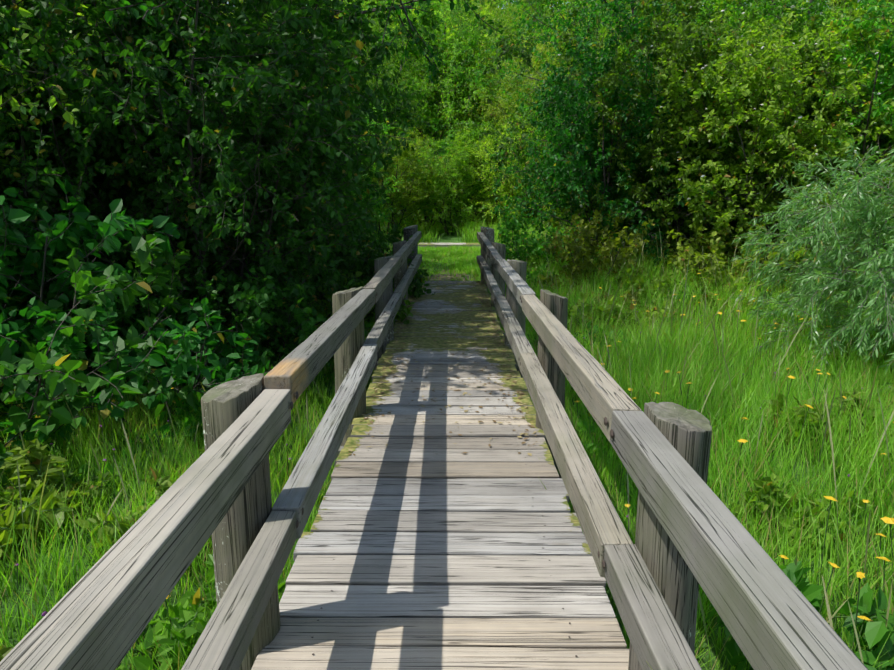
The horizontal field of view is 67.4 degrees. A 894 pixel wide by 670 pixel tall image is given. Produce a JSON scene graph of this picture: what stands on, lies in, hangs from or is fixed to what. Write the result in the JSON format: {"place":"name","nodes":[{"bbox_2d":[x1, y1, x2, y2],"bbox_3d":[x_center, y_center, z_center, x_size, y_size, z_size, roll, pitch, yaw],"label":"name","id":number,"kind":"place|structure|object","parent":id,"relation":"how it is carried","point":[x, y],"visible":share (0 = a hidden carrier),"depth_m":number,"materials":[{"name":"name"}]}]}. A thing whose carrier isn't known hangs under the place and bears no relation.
{"place":"outdoors","nodes":[
{"label":"outdoors","id":0,"kind":"place"},
{"bbox_2d":[0,204,893,669],"bbox_3d":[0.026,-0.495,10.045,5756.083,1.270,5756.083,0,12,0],"label":"ground","id":1,"kind":"structure","parent":0,"point":[446,238],"depth_m":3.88,"materials":[{"name":"green plant"}]},
{"bbox_2d":[0,645,12,660],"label":"meadow weed","id":2,"kind":"object","parent":1,"relation":"on","point":[4,652],"visible":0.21,"depth_m":2.58,"materials":[{"name":"green plant"}]},
{"bbox_2d":[0,290,35,343],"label":"bush","id":3,"kind":"object","parent":1,"relation":"on","point":[11,307],"visible":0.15,"depth_m":5.61,"materials":[{"name":"green plant"}]},
{"bbox_2d":[0,504,37,557],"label":"meadow weed","id":4,"kind":"object","parent":1,"relation":"on","point":[10,512],"visible":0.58,"depth_m":3.56,"materials":[{"name":"green plant"}]},
{"bbox_2d":[0,244,88,391],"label":"bush","id":5,"kind":"object","parent":1,"relation":"on","point":[2,293],"visible":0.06,"depth_m":5.67,"materials":[{"name":"green plant"}]},
{"bbox_2d":[0,438,97,549],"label":"meadow weed","id":6,"kind":"object","parent":1,"relation":"on","point":[37,459],"visible":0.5,"depth_m":3.93,"materials":[{"name":"green plant"}]},
{"bbox_2d":[0,466,112,538],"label":"meadow weed","id":7,"kind":"object","parent":1,"relation":"on","point":[107,476],"visible":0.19,"depth_m":3.94,"materials":[{"name":"green plant"}]},
{"bbox_2d":[0,0,134,379],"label":"sapling tree","id":8,"kind":"object","parent":1,"relation":"on","point":[68,116],"visible":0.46,"depth_m":5.97,"materials":[{"name":"green plant"}]},
{"bbox_2d":[0,47,155,302],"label":"tree","id":9,"kind":"object","parent":1,"relation":"on","point":[17,116],"visible":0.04,"depth_m":7.72,"materials":[{"name":"green plant"}]},
{"bbox_2d":[0,179,194,409],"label":"bush","id":10,"kind":"object","parent":1,"relation":"on","point":[112,224],"visible":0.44,"depth_m":5.54,"materials":[{"name":"green plant"}]},
{"bbox_2d":[0,225,207,487],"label":"bush","id":11,"kind":"object","parent":1,"relation":"on","point":[54,372],"visible":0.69,"depth_m":4.63,"materials":[{"name":"green plant"}]},
{"bbox_2d":[0,0,258,309],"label":"tree","id":12,"kind":"object","parent":1,"relation":"on","point":[6,32],"visible":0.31,"depth_m":6.63,"materials":[{"name":"green plant"}]},
{"bbox_2d":[0,292,275,457],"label":"bush","id":13,"kind":"object","parent":1,"relation":"on","point":[185,361],"visible":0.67,"depth_m":4.92,"materials":[{"name":"green plant"}]},
{"bbox_2d":[73,447,212,568],"bbox_3d":[-1.554,1.059,3.891,0.818,0.656,0.994,2,12,10],"label":"meadow weed","id":14,"kind":"object","parent":1,"relation":"on","point":[167,485],"visible":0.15,"depth_m":3.59,"materials":[{"name":"green plant"}]},
{"bbox_2d":[2,0,321,296],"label":"tree","id":15,"kind":"object","parent":1,"relation":"on","point":[173,31],"depth_m":7.72,"materials":[{"name":"green plant"}]},
{"bbox_2d":[62,554,285,669],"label":"meadow weed","id":16,"kind":"object","parent":1,"relation":"on","point":[192,599],"visible":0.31,"depth_m":2.81,"materials":[{"name":"green plant"}]},
{"bbox_2d":[164,396,203,450],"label":"meadow weed","id":17,"kind":"object","parent":1,"relation":"on","point":[190,417],"visible":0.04,"depth_m":5.19,"materials":[{"name":"green plant"}]},
{"bbox_2d":[0,0,408,367],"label":"tree","id":18,"kind":"object","parent":1,"relation":"on","point":[230,160],"visible":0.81,"depth_m":6.34,"materials":[{"name":"green plant"}]},
{"bbox_2d":[47,0,442,355],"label":"tree","id":19,"kind":"object","parent":1,"relation":"on","point":[262,6],"visible":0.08,"depth_m":8.69,"materials":[{"name":"green plant"}]},
{"bbox_2d":[153,258,372,391],"bbox_3d":[-1.868,0.018,6.907,1.732,1.629,2.445,9,15,38],"label":"bush","id":20,"kind":"object","parent":1,"relation":"on","point":[241,321],"visible":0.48,"depth_m":6.56,"materials":[{"name":"green plant"}]},
{"bbox_2d":[172,8,390,272],"bbox_3d":[-4.180,-3.106,12.453,5.995,5.256,5.228,-7,14,-30],"label":"tree","id":21,"kind":"object","parent":1,"relation":"on","point":[351,136],"depth_m":12.51,"materials":[{"name":"green plant"}]},
{"bbox_2d":[174,13,388,248],"bbox_3d":[-4.828,-4.219,15.662,6.594,6.457,5.750,1,12,4],"label":"tree","id":22,"kind":"object","parent":1,"relation":"on","point":[363,194],"visible":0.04,"depth_m":17.33,"materials":[{"name":"green plant"}]},
{"bbox_2d":[67,0,501,323],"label":"pollard tree","id":23,"kind":"object","parent":1,"relation":"on","point":[144,8],"visible":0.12,"depth_m":9.06,"materials":[{"name":"green plant"}]},
{"bbox_2d":[214,262,414,350],"bbox_3d":[-1.630,-0.245,8.791,2.712,1.414,2.472,8,14,34],"label":"bush","id":24,"kind":"object","parent":1,"relation":"on","point":[398,316],"visible":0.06,"depth_m":8.32,"materials":[{"name":"green plant"}]},
{"bbox_2d":[307,44,380,134],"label":"light tree","id":25,"kind":"object","parent":1,"relation":"on","point":[361,75],"depth_m":29.41,"materials":[{"name":"green plant"}]},
{"bbox_2d":[264,222,434,313],"bbox_3d":[-1.542,-0.885,10.271,1.949,1.814,2.750,11,16,42],"label":"bush","id":26,"kind":"object","parent":1,"relation":"on","point":[369,268],"visible":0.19,"depth_m":10.03,"materials":[{"name":"green plant"}]},
{"bbox_2d":[278,221,420,291],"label":"bush","id":27,"kind":"object","parent":1,"relation":"on","point":[394,231],"visible":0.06,"depth_m":11.90,"materials":[{"name":"green plant"}]},
{"bbox_2d":[333,119,396,236],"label":"shrub","id":28,"kind":"object","parent":1,"relation":"on","point":[377,208],"depth_m":21.84,"materials":[{"name":"green plant"}]},
{"bbox_2d":[349,102,401,217],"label":"tree","id":29,"kind":"object","parent":1,"relation":"on","point":[385,132],"visible":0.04,"depth_m":23.22,"materials":[{"name":"green plant"}]},
{"bbox_2d":[363,0,420,211],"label":"light tree","id":30,"kind":"object","parent":1,"relation":"on","point":[402,13],"depth_m":46.36,"materials":[{"name":"green plant"}]},
{"bbox_2d":[340,0,452,224],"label":"tree","id":31,"kind":"object","parent":1,"relation":"on","point":[378,29],"visible":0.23,"depth_m":29.45,"materials":[{"name":"green plant"}]},
{"bbox_2d":[364,127,448,234],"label":"shrub","id":32,"kind":"object","parent":1,"relation":"on","point":[422,195],"visible":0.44,"depth_m":25.42,"materials":[{"name":"green plant"}]},
{"bbox_2d":[354,0,508,227],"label":"light tree","id":33,"kind":"object","parent":1,"relation":"on","point":[411,16],"visible":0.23,"depth_m":31.47,"materials":[{"name":"green plant"}]},
{"bbox_2d":[373,118,489,229],"bbox_3d":[-0.808,-7.117,30.050,6.798,5.262,6.097,-9,15,-38],"label":"shrub","id":34,"kind":"object","parent":1,"relation":"on","point":[439,154],"visible":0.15,"depth_m":29.50,"materials":[{"name":"green plant"}]},
{"bbox_2d":[0,225,867,669],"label":"footbridge","id":35,"kind":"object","parent":1,"relation":"on","point":[426,545],"visible":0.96,"depth_m":2.44,"materials":[{"name":"grey wood"}]},
{"bbox_2d":[348,269,536,455],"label":"deck leaf litter","id":36,"kind":"object","parent":35,"relation":"on","point":[398,331],"visible":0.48,"depth_m":6.72,"materials":[{"name":"brown plant"}]},
{"bbox_2d":[381,8,499,222],"bbox_3d":[-0.052,-10.409,32.912,7.856,10.483,6.972,10,15,40],"label":"light tree","id":37,"kind":"object","parent":1,"relation":"on","point":[452,94],"visible":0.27,"depth_m":31.13,"materials":[{"name":"green plant"}]},
{"bbox_2d":[0,214,893,669],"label":"meadow grass stalks","id":38,"kind":"object","parent":1,"relation":"on","point":[788,344],"visible":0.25,"depth_m":4.84,"materials":[{"name":"green plant"}]},
{"bbox_2d":[380,0,516,223],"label":"light tree","id":39,"kind":"object","parent":1,"relation":"on","point":[484,12],"visible":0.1,"depth_m":32.94,"materials":[{"name":"green plant"}]},
{"bbox_2d":[418,240,480,280],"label":"grass","id":40,"kind":"structure","parent":1,"relation":"on","point":[454,255],"depth_m":15.98,"materials":[{"name":"green plant"}]},
{"bbox_2d":[418,243,480,247],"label":"path","id":41,"kind":"structure","parent":1,"relation":"on","point":[425,245],"depth_m":20.31,"materials":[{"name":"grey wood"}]},
{"bbox_2d":[9,271,893,652],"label":"yellow meadow flowers","id":42,"kind":"object","parent":1,"relation":"on","point":[885,519],"visible":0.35,"depth_m":3.68,"materials":[{"name":"yellow plant"}]},
{"bbox_2d":[428,269,474,280],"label":"earth path","id":43,"kind":"structure","parent":1,"relation":"on","point":[448,278],"depth_m":13.55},
{"bbox_2d":[379,0,529,223],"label":"tree","id":44,"kind":"object","parent":1,"relation":"on","point":[462,26],"visible":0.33,"depth_m":31.34,"materials":[{"name":"green plant"}]},
{"bbox_2d":[16,311,893,628],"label":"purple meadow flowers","id":45,"kind":"object","parent":1,"relation":"on","point":[44,613],"visible":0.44,"depth_m":4.35,"materials":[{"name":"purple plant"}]},
{"bbox_2d":[391,132,525,235],"bbox_3d":[0.187,-6.055,27.177,5.198,4.394,5.152,-7,13,-30],"label":"shrub","id":46,"kind":"object","parent":1,"relation":"on","point":[449,172],"visible":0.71,"depth_m":26.41,"materials":[{"name":"green plant"}]},
{"bbox_2d":[430,0,517,100],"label":"light tree","id":47,"kind":"object","parent":1,"relation":"on","point":[448,2],"depth_m":49.21,"materials":[{"name":"green plant"}]},
{"bbox_2d":[439,10,527,120],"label":"light tree","id":48,"kind":"object","parent":1,"relation":"on","point":[488,43],"depth_m":41.12,"materials":[{"name":"green plant"}]},
{"bbox_2d":[441,0,536,210],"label":"light tree","id":49,"kind":"object","parent":1,"relation":"on","point":[491,10],"visible":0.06,"depth_m":39.61,"materials":[{"name":"green plant"}]},
{"bbox_2d":[444,116,537,228],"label":"shrub","id":50,"kind":"object","parent":1,"relation":"on","point":[474,132],"visible":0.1,"depth_m":29.39,"materials":[{"name":"green plant"}]},
{"bbox_2d":[465,32,517,215],"bbox_3d":[2.880,-11.468,37.407,7.006,10.592,7.718,-3,12,-15],"label":"light tree","id":51,"kind":"object","parent":1,"relation":"on","point":[495,76],"visible":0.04,"depth_m":37.39,"materials":[{"name":"green plant"}]},
{"bbox_2d":[447,40,572,217],"bbox_3d":[4.102,-8.724,29.880,7.031,8.247,6.240,-5,13,-24],"label":"light tree","id":52,"kind":"object","parent":1,"relation":"on","point":[498,113],"visible":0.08,"depth_m":29.44,"materials":[{"name":"green plant"}]},
{"bbox_2d":[449,116,571,228],"bbox_3d":[2.754,-6.100,26.199,5.198,4.957,5.152,-1,12,-5],"label":"shrub","id":53,"kind":"object","parent":1,"relation":"on","point":[502,188],"visible":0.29,"depth_m":25.58,"materials":[{"name":"green plant"}]},
{"bbox_2d":[458,53,568,155],"bbox_3d":[3.858,-9.833,33.851,6.501,8.977,8.326,1,12,5],"label":"light tree","id":54,"kind":"object","parent":1,"relation":"on","point":[475,114],"depth_m":32.38,"materials":[{"name":"green plant"}]},
{"bbox_2d":[475,0,552,203],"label":"tall tree","id":55,"kind":"object","parent":1,"relation":"on","point":[518,6],"visible":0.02,"depth_m":73.06,"materials":[{"name":"green plant"}]},
{"bbox_2d":[474,0,566,22],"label":"tall tree","id":56,"kind":"object","parent":1,"relation":"on","point":[511,3],"depth_m":72.50,"materials":[{"name":"green plant"}]},
{"bbox_2d":[505,256,537,275],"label":"meadow weed","id":57,"kind":"object","parent":1,"relation":"on","point":[528,269],"visible":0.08,"depth_m":12.13,"materials":[{"name":"green plant"}]},
{"bbox_2d":[488,1,577,64],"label":"light tree","id":58,"kind":"object","parent":1,"relation":"on","point":[528,7],"visible":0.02,"depth_m":46.89,"materials":[{"name":"green plant"}]},
{"bbox_2d":[496,102,577,223],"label":"shrub","id":59,"kind":"object","parent":1,"relation":"on","point":[511,134],"depth_m":28.43,"materials":[{"name":"green plant"}]},
{"bbox_2d":[495,13,580,98],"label":"light tree","id":60,"kind":"object","parent":1,"relation":"on","point":[539,46],"visible":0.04,"depth_m":36.45,"materials":[{"name":"green plant"}]},
{"bbox_2d":[526,263,555,291],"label":"meadow weed","id":61,"kind":"object","parent":1,"relation":"on","point":[529,275],"visible":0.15,"depth_m":11.48,"materials":[{"name":"green plant"}]},
{"bbox_2d":[362,209,733,253],"bbox_3d":[1.252,-5.606,32.019,46.804,1.286,31.952,0,12,0],"label":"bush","id":62,"kind":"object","parent":1,"relation":"on","point":[471,229],"depth_m":25.15,"materials":[{"name":"green plant"}]},
{"bbox_2d":[496,194,601,271],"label":"bush","id":63,"kind":"object","parent":1,"relation":"on","point":[513,223],"visible":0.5,"depth_m":12.85,"materials":[{"name":"green plant"}]},
{"bbox_2d":[513,107,595,224],"bbox_3d":[5.672,-5.845,24.301,5.718,5.292,5.667,-4,12,-19],"label":"tree","id":64,"kind":"object","parent":1,"relation":"on","point":[539,142],"depth_m":24.59,"materials":[{"name":"green plant"}]},
{"bbox_2d":[527,332,581,354],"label":"meadow weed","id":65,"kind":"object","parent":1,"relation":"on","point":[536,345],"depth_m":7.91,"materials":[{"name":"green plant"}]},
{"bbox_2d":[508,0,610,27],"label":"tall tree","id":66,"kind":"object","parent":1,"relation":"on","point":[551,7],"depth_m":73.56,"materials":[{"name":"green plant"}]},
{"bbox_2d":[462,0,659,220],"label":"light tree","id":67,"kind":"object","parent":1,"relation":"on","point":[536,85],"visible":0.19,"depth_m":25.02,"materials":[{"name":"green plant"}]},
{"bbox_2d":[537,270,586,296],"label":"meadow weed","id":68,"kind":"object","parent":1,"relation":"on","point":[547,278],"visible":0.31,"depth_m":11.32,"materials":[{"name":"green plant"}]},
{"bbox_2d":[504,12,639,120],"bbox_3d":[8.142,-10.610,32.447,9.434,11.096,8.761,4,12,19],"label":"tree","id":69,"kind":"object","parent":1,"relation":"on","point":[574,39],"depth_m":31.42,"materials":[{"name":"green plant"}]},
{"bbox_2d":[536,291,611,334],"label":"meadow weed","id":70,"kind":"object","parent":1,"relation":"on","point":[582,295],"visible":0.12,"depth_m":8.94,"materials":[{"name":"green plant"}]},
{"bbox_2d":[573,408,607,447],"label":"meadow weed","id":71,"kind":"object","parent":1,"relation":"on","point":[590,428],"visible":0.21,"depth_m":5.50,"materials":[{"name":"green plant"}]},
{"bbox_2d":[538,207,653,289],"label":"bush","id":72,"kind":"object","parent":1,"relation":"on","point":[584,246],"visible":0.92,"depth_m":11.50,"materials":[{"name":"green plant"}]},
{"bbox_2d":[471,0,723,247],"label":"dark shrub tree","id":73,"kind":"object","parent":1,"relation":"on","point":[514,48],"visible":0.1,"depth_m":15.42,"materials":[{"name":"green plant"}]},
{"bbox_2d":[581,441,615,482],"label":"meadow weed","id":74,"kind":"object","parent":1,"relation":"on","point":[596,451],"visible":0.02,"depth_m":4.95,"materials":[{"name":"green plant"}]},
{"bbox_2d":[490,0,712,270],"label":"dark shrub tree","id":75,"kind":"object","parent":1,"relation":"on","point":[575,115],"visible":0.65,"depth_m":12.50,"materials":[{"name":"green plant"}]},
{"bbox_2d":[576,322,631,366],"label":"meadow weed","id":76,"kind":"object","parent":1,"relation":"on","point":[595,330],"visible":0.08,"depth_m":7.93,"materials":[{"name":"green plant"}]},
{"bbox_2d":[474,0,744,214],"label":"tree","id":77,"kind":"object","parent":1,"relation":"on","point":[582,14],"visible":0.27,"depth_m":18.82,"materials":[{"name":"green plant"}]},
{"bbox_2d":[584,291,646,310],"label":"meadow weed","id":78,"kind":"object","parent":1,"relation":"on","point":[629,296],"visible":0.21,"depth_m":10.22,"materials":[{"name":"green plant"}]},
{"bbox_2d":[527,0,710,89],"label":"light tree","id":79,"kind":"object","parent":1,"relation":"on","point":[601,21],"depth_m":31.84,"materials":[{"name":"green plant"}]},
{"bbox_2d":[596,304,645,332],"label":"meadow weed","id":80,"kind":"object","parent":1,"relation":"on","point":[623,317],"visible":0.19,"depth_m":8.96,"materials":[{"name":"green plant"}]},
{"bbox_2d":[605,295,672,338],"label":"meadow weed","id":81,"kind":"object","parent":1,"relation":"on","point":[631,309],"visible":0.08,"depth_m":9.16,"materials":[{"name":"green plant"}]},
{"bbox_2d":[609,266,676,305],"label":"meadow weed","id":82,"kind":"object","parent":1,"relation":"on","point":[642,282],"visible":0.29,"depth_m":10.72,"materials":[{"name":"green plant"}]},
{"bbox_2d":[637,300,690,327],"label":"meadow weed","id":83,"kind":"object","parent":1,"relation":"on","point":[656,309],"visible":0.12,"depth_m":9.42,"materials":[{"name":"green plant"}]},
{"bbox_2d":[659,280,702,308],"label":"meadow weed","id":84,"kind":"object","parent":1,"relation":"on","point":[670,292],"visible":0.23,"depth_m":10.46,"materials":[{"name":"green plant"}]},
{"bbox_2d":[592,0,801,68],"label":"tree","id":85,"kind":"object","parent":1,"relation":"on","point":[697,18],"visible":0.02,"depth_m":23.32,"materials":[{"name":"green plant"}]},
{"bbox_2d":[546,0,864,260],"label":"dogwood bush","id":86,"kind":"object","parent":1,"relation":"on","point":[775,24],"depth_m":12.51,"materials":[{"name":"green plant"}]},
{"bbox_2d":[535,0,877,269],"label":"dogwood bush","id":87,"kind":"object","parent":1,"relation":"on","point":[685,29],"visible":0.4,"depth_m":12.00,"materials":[{"name":"green plant"}]},
{"bbox_2d":[586,0,832,59],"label":"light tree","id":88,"kind":"object","parent":1,"relation":"on","point":[767,15],"visible":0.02,"depth_m":18.46,"materials":[{"name":"green plant"}]},
{"bbox_2d":[645,219,799,296],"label":"bush","id":89,"kind":"object","parent":1,"relation":"on","point":[699,259],"visible":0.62,"depth_m":10.92,"materials":[{"name":"green plant"}]},
{"bbox_2d":[694,292,752,328],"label":"meadow weed","id":90,"kind":"object","parent":1,"relation":"on","point":[709,299],"visible":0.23,"depth_m":9.81,"materials":[{"name":"green plant"}]},
{"bbox_2d":[693,271,784,306],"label":"meadow weed","id":91,"kind":"object","parent":1,"relation":"on","point":[735,281],"visible":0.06,"depth_m":10.41,"materials":[{"name":"green plant"}]},
{"bbox_2d":[625,0,893,59],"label":"light tree","id":92,"kind":"object","parent":1,"relation":"on","point":[773,2],"visible":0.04,"depth_m":16.42,"materials":[{"name":"green plant"}]},
{"bbox_2d":[636,0,893,276],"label":"dogwood bush","id":93,"kind":"object","parent":1,"relation":"on","point":[767,116],"visible":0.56,"depth_m":11.11,"materials":[{"name":"green plant"}]},
{"bbox_2d":[680,0,893,247],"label":"tree","id":94,"kind":"object","parent":1,"relation":"on","point":[786,6],"visible":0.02,"depth_m":12.64,"materials":[{"name":"green plant"}]},
{"bbox_2d":[705,561,893,669],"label":"leafy plant","id":95,"kind":"object","parent":1,"relation":"on","point":[876,630],"visible":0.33,"depth_m":2.65,"materials":[{"name":"green plant"}]},
{"bbox_2d":[708,0,893,268],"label":"dogwood bush","id":96,"kind":"object","parent":1,"relation":"on","point":[883,77],"visible":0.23,"depth_m":10.98,"materials":[{"name":"green plant"}]},
{"bbox_2d":[730,473,872,562],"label":"meadow weed","id":97,"kind":"object","parent":1,"relation":"on","point":[762,494],"visible":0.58,"depth_m":3.81,"materials":[{"name":"green plant"}]},
{"bbox_2d":[730,136,893,398],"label":"willow bush","id":98,"kind":"object","parent":1,"relation":"on","point":[875,277],"visible":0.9,"depth_m":6.86,"materials":[{"name":"green plant"}]},
{"bbox_2d":[745,0,893,165],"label":"tree","id":99,"kind":"object","parent":1,"relation":"on","point":[826,12],"visible":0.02,"depth_m":14.50,"materials":[{"name":"green plant"}]},
{"bbox_2d":[759,389,893,461],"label":"meadow weed","id":100,"kind":"object","parent":1,"relation":"on","point":[816,413],"visible":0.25,"depth_m":4.99,"materials":[{"name":"green plant"}]},
{"bbox_2d":[772,0,888,33],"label":"light tree","id":101,"kind":"object","parent":1,"relation":"on","point":[833,1],"depth_m":27.22,"materials":[{"name":"green plant"}]},
{"bbox_2d":[808,0,890,34],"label":"light tree","id":102,"kind":"object","parent":1,"relation":"on","point":[851,3],"visible":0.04,"depth_m":16.68,"materials":[{"name":"green plant"}]},
{"bbox_2d":[824,351,893,378],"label":"meadow weed","id":103,"kind":"object","parent":1,"relation":"on","point":[855,363],"visible":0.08,"depth_m":7.23,"materials":[{"name":"green plant"}]},
{"bbox_2d":[872,385,893,416],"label":"meadow weed","id":104,"kind":"object","parent":1,"relation":"on","point":[892,403],"visible":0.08,"depth_m":5.91,"materials":[{"name":"green plant"}]},
{"bbox_2d":[874,19,893,124],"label":"tree","id":105,"kind":"object","parent":1,"relation":"on","point":[886,62],"visible":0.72,"depth_m":10.92,"materials":[{"name":"green plant"}]},
{"bbox_2d":[15,235,893,394],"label":"meadow grass","id":106,"kind":"structure","parent":0,"point":[730,335],"depth_m":8.35,"materials":[{"name":"green plant"}]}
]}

